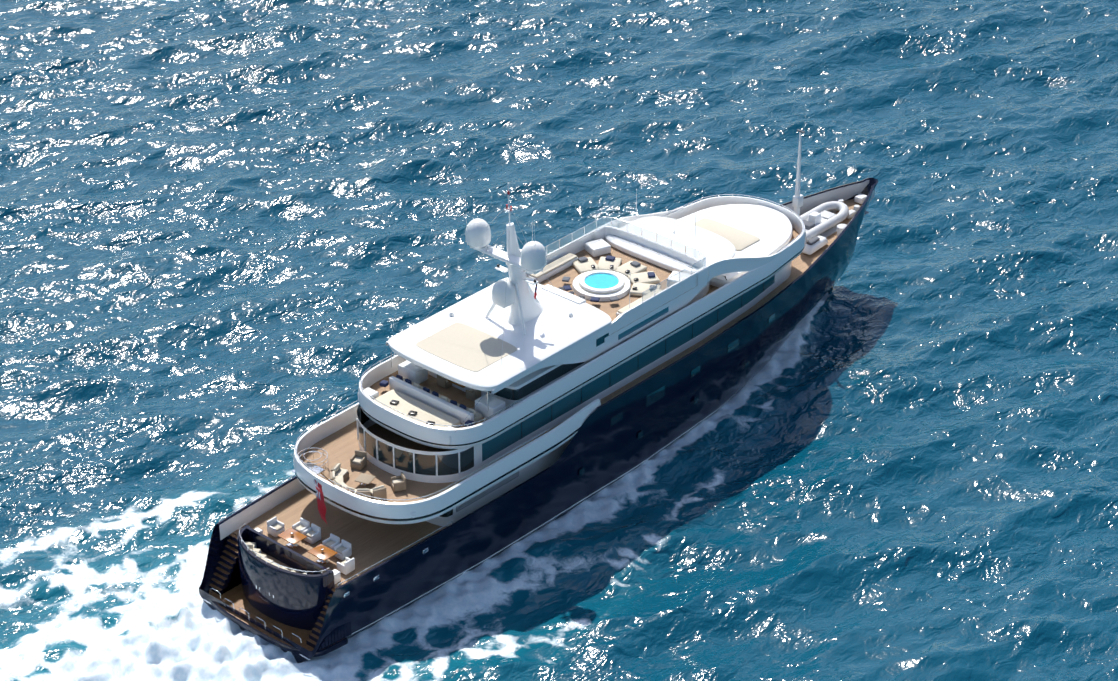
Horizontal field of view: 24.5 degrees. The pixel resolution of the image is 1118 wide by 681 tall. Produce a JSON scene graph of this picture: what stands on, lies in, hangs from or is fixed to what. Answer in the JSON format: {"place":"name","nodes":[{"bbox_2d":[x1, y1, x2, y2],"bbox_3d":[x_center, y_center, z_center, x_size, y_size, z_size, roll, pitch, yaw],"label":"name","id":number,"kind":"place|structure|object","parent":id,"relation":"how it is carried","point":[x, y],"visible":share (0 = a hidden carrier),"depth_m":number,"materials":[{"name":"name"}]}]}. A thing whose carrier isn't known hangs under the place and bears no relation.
{"place":"outdoors","nodes":[
{"label":"outdoors","id":0,"kind":"place"},
{"bbox_2d":[208,533,350,650],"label":"stern stairs","id":1,"kind":"structure","parent":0,"point":[226,577],"depth_m":160.19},
{"bbox_2d":[261,551,301,573],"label":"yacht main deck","id":2,"kind":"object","parent":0,"point":[277,561],"depth_m":158.19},
{"bbox_2d":[237,525,334,629],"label":"transom","id":3,"kind":"object","parent":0,"point":[298,600],"visible":0.83,"depth_m":156.64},
{"bbox_2d":[231,488,446,588],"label":"aft deck floor","id":4,"kind":"structure","parent":0,"point":[372,542],"depth_m":161.20,"materials":[{"name":"brown wood"}]},
{"bbox_2d":[293,399,600,523],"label":"bulwark","id":5,"kind":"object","parent":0,"point":[463,491],"depth_m":160.31,"materials":[{"name":"white metal"}]},
{"bbox_2d":[245,239,690,583],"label":"deck furniture","id":6,"kind":"object","parent":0,"point":[407,394],"visible":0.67,"depth_m":163.15,"materials":[{"name":"white fabric"}]},
{"bbox_2d":[211,194,803,646],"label":"yacht rails","id":7,"kind":"object","parent":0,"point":[419,420],"visible":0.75,"depth_m":160.47,"materials":[{"name":"silver metal"}]},
{"bbox_2d":[388,277,611,390],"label":"hardtop roof","id":8,"kind":"structure","parent":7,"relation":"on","point":[553,329],"depth_m":166.07,"materials":[{"name":"white paint"}]},
{"bbox_2d":[416,322,516,371],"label":"yacht hardtop panel","id":9,"kind":"object","parent":8,"relation":"on","point":[465,346],"visible":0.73,"depth_m":164.42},
{"bbox_2d":[412,183,572,365],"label":"radar mast","id":10,"kind":"object","parent":8,"relation":"on","point":[514,292],"visible":1,"depth_m":164.94,"materials":[{"name":"white metal"}]},
{"bbox_2d":[427,437,572,526],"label":"yacht house","id":11,"kind":"structure","parent":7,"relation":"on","point":[530,470],"depth_m":164.76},
{"bbox_2d":[217,476,304,539],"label":"bulwark","id":12,"kind":"object","parent":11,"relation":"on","point":[258,507],"visible":0.42,"depth_m":162.48,"materials":[{"name":"white paint"}]},
{"bbox_2d":[335,458,566,590],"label":"cap rail","id":13,"kind":"object","parent":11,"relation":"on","point":[447,527],"visible":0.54,"depth_m":159.32,"materials":[{"name":"black paint"}]},
{"bbox_2d":[357,261,791,482],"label":"yacht house","id":14,"kind":"structure","parent":11,"relation":"on","point":[474,458],"depth_m":166.03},
{"bbox_2d":[358,196,805,448],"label":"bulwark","id":15,"kind":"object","parent":14,"relation":"on","point":[517,413],"depth_m":167.07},
{"bbox_2d":[386,206,683,345],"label":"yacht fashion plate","id":16,"kind":"object","parent":15,"relation":"on","point":[576,246],"visible":0.25,"depth_m":178.14,"materials":[{"name":"white paint"}]},
{"bbox_2d":[539,240,705,342],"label":"sun deck floor","id":17,"kind":"structure","parent":15,"relation":"on","point":[610,308],"depth_m":173.97,"materials":[{"name":"brown wood"}]},
{"bbox_2d":[579,270,623,292],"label":"hot tub","id":18,"kind":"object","parent":17,"relation":"on","point":[601,281],"depth_m":173.41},
{"bbox_2d":[544,217,705,298],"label":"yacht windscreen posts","id":19,"kind":"object","parent":17,"relation":"on","point":[656,242],"visible":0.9,"depth_m":175.58,"materials":[{"name":"silver metal"}]},
{"bbox_2d":[594,225,708,289],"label":"windbreak wall","id":20,"kind":"structure","parent":17,"relation":"on","point":[604,231],"depth_m":177.11,"materials":[{"name":"white paint"}]},
{"bbox_2d":[491,246,788,393],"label":"yacht fashion plate","id":21,"kind":"object","parent":15,"relation":"on","point":[585,350],"visible":0.69,"depth_m":170.28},
{"bbox_2d":[596,307,668,346],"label":"yacht plate windows","id":22,"kind":"structure","parent":21,"relation":"in","point":[600,340],"depth_m":169.86,"materials":[{"name":"black glass"}]},
{"bbox_2d":[597,181,877,408],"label":"yacht bulwark","id":23,"kind":"object","parent":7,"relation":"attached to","point":[805,271],"visible":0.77,"depth_m":180.74,"materials":[{"name":"black paint"}]},
{"bbox_2d":[779,178,868,214],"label":"bow bulwark","id":24,"kind":"object","parent":7,"relation":"attached to","point":[843,192],"visible":0.19,"depth_m":195.13,"materials":[{"name":"white paint"}]},
{"bbox_2d":[792,129,868,254],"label":"foredeck equipment","id":25,"kind":"object","parent":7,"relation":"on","point":[821,222],"visible":0.77,"depth_m":191.33,"materials":[{"name":"white metal"}]},
{"bbox_2d":[256,283,774,604],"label":"windows","id":26,"kind":"structure","parent":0,"point":[655,396],"depth_m":169.25,"materials":[{"name":"black glass"}]},
{"bbox_2d":[300,263,801,502],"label":"deck floor","id":27,"kind":"structure","parent":0,"point":[340,446],"depth_m":164.50,"materials":[{"name":"brown wood"}]},
{"bbox_2d":[0,0,1117,680],"bbox_3d":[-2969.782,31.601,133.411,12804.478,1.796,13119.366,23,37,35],"label":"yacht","id":28,"kind":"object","parent":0,"point":[236,252],"depth_m":193.97,"materials":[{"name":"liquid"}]},
{"bbox_2d":[199,178,877,662],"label":"yacht hull","id":29,"kind":"object","parent":28,"relation":"on","point":[601,450],"visible":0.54,"depth_m":169.15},
{"bbox_2d":[207,584,347,656],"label":"swim platform","id":30,"kind":"structure","parent":29,"relation":"attached to","point":[236,597],"depth_m":157.36,"materials":[{"name":"brown wood"}]},
{"bbox_2d":[792,199,861,272],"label":"foredeck","id":31,"kind":"object","parent":29,"relation":"on","point":[803,262],"visible":0.06,"depth_m":189.04,"materials":[{"name":"brown wood"}]},
{"bbox_2d":[428,281,709,408],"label":"yacht house","id":32,"kind":"structure","parent":0,"point":[530,384],"depth_m":164.42,"materials":[{"name":"black glass"}]},
{"bbox_2d":[369,227,798,427],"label":"upper deck floor","id":33,"kind":"structure","parent":0,"point":[453,393],"depth_m":165.68,"materials":[{"name":"brown wood"}]},
{"bbox_2d":[532,189,695,308],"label":"antennas","id":34,"kind":"object","parent":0,"point":[635,233],"visible":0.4,"depth_m":176.43,"materials":[{"name":"white metal"}]},
{"bbox_2d":[545,217,706,300],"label":"glass windscreen","id":35,"kind":"object","parent":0,"point":[651,236],"visible":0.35,"depth_m":176.28,"materials":[{"name":"clear glass"}]},
{"bbox_2d":[605,216,735,273],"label":"wheelhouse roof","id":36,"kind":"structure","parent":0,"point":[712,246],"depth_m":178.28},
{"bbox_2d":[677,204,792,287],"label":"roof","id":37,"kind":"structure","parent":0,"point":[771,229],"depth_m":184.12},
{"bbox_2d":[692,218,759,250],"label":"sun pad","id":38,"kind":"object","parent":37,"relation":"on","point":[739,240],"visible":0.73,"depth_m":182.64,"materials":[{"name":"beige fabric"}]},
{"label":"yacht flag staff","id":39,"kind":"object","parent":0,"visible":0},
{"bbox_2d":[314,479,326,522],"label":"yacht ensign","id":40,"kind":"object","parent":39,"relation":"hanging from","point":[320,502],"visible":1,"depth_m":157.46,"materials":[{"name":"red fabric"}]}
]}

